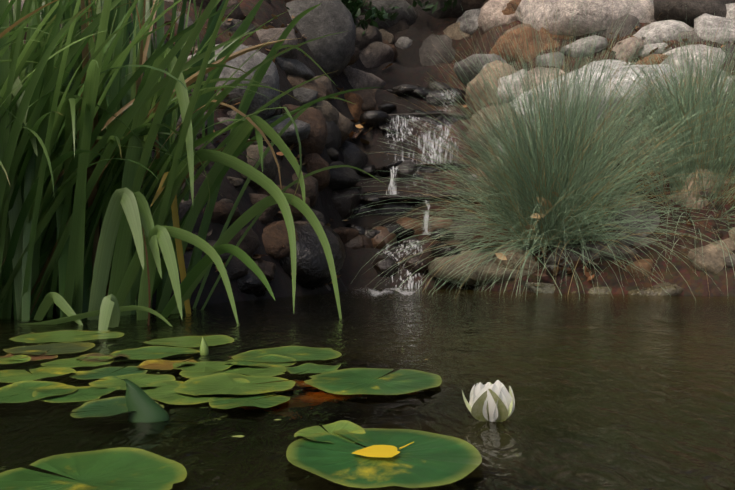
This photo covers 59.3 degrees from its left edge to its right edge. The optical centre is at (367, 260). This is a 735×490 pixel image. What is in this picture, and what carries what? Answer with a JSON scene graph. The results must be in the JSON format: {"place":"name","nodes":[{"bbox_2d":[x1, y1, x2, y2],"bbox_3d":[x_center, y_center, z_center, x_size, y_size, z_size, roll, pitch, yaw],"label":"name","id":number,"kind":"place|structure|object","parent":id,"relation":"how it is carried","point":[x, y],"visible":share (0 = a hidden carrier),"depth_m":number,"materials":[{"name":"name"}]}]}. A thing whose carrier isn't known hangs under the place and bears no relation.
{"place":"outdoors","nodes":[
{"label":"outdoors","id":0,"kind":"place"},
{"bbox_2d":[0,289,734,489],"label":"water","id":1,"kind":"structure","parent":0,"point":[624,392],"depth_m":1.12,"materials":[{"name":"black liquid"}]},
{"bbox_2d":[124,379,169,421],"bbox_3d":[-0.316,0.201,0.920,0.065,0.062,0.022,0,0,1],"label":"rolled lily leaf","id":2,"kind":"object","parent":1,"relation":"on","point":[142,405],"visible":1,"depth_m":0.92,"materials":[{"name":"green plant"}]},
{"bbox_2d":[200,337,208,354],"bbox_3d":[-0.395,0.209,1.560,0.023,0.050,0.023,0,0,1],"label":"lily bud","id":3,"kind":"object","parent":1,"relation":"on","point":[204,349],"visible":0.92,"depth_m":1.55,"materials":[{"name":"green plant"}]},
{"bbox_2d":[0,330,481,489],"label":"lily pads","id":4,"kind":"object","parent":1,"relation":"on","point":[427,459],"visible":0.94,"depth_m":1.04,"materials":[{"name":"green plant"}]},
{"bbox_2d":[352,442,413,456],"bbox_3d":[0.018,0.215,0.741,0.049,0.008,0.059,0,0,38],"label":"yellow leaf","id":5,"kind":"object","parent":4,"relation":"on","point":[381,451],"visible":0.96,"depth_m":0.74,"materials":[{"name":"yellow plant"}]},
{"bbox_2d":[158,359,425,436],"bbox_3d":[-0.305,0.225,1.578,0.720,0.001,1.550,0,0,-35],"label":"floating debris","id":6,"kind":"object","parent":1,"relation":"on","point":[275,419],"visible":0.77,"depth_m":0.83,"materials":[{"name":"brown plant"}]},
{"bbox_2d":[462,382,512,421],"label":"water lily sepals","id":7,"kind":"object","parent":1,"relation":"on","point":[476,410],"visible":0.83,"depth_m":0.91,"materials":[{"name":"green plant"}]},
{"bbox_2d":[469,380,514,421],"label":"water lily petals","id":8,"kind":"object","parent":1,"relation":"on","point":[498,388],"visible":0.73,"depth_m":0.91,"materials":[{"name":"white plant"}]},
{"bbox_2d":[9,0,734,310],"bbox_3d":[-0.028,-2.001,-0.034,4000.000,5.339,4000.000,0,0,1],"label":"ground","id":9,"kind":"structure","parent":0,"point":[406,67],"depth_m":5.23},
{"bbox_2d":[0,0,382,330],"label":"reeds","id":10,"kind":"object","parent":9,"relation":"on","point":[81,214],"visible":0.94,"depth_m":2.52,"materials":[{"name":"green plant"}]},
{"bbox_2d":[9,0,734,296],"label":"rocks","id":11,"kind":"object","parent":9,"relation":"on","point":[326,124],"visible":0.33,"depth_m":5.54,"materials":[{"name":"grey stone"}]},
{"bbox_2d":[285,0,484,35],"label":"shrubs","id":12,"kind":"object","parent":9,"relation":"on","point":[352,7],"visible":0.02,"depth_m":7.40,"materials":[{"name":"green plant"}]},
{"bbox_2d":[346,90,463,297],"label":"waterfall water","id":13,"kind":"structure","parent":9,"relation":"on","point":[394,192],"depth_m":5.80,"materials":[{"name":"white liquid"}]},
{"bbox_2d":[153,14,734,290],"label":"leaf litter","id":14,"kind":"object","parent":9,"relation":"on","point":[501,256],"visible":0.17,"depth_m":4.58,"materials":[{"name":"brown plant"}]},
{"bbox_2d":[332,0,734,299],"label":"ornamental grass","id":15,"kind":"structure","parent":9,"relation":"on","point":[539,170],"depth_m":4.57,"materials":[{"name":"green plant"}]},
{"bbox_2d":[510,13,734,294],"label":"ornamental grass","id":16,"kind":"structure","parent":9,"relation":"on","point":[719,168],"depth_m":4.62,"materials":[{"name":"green plant"}]}
]}

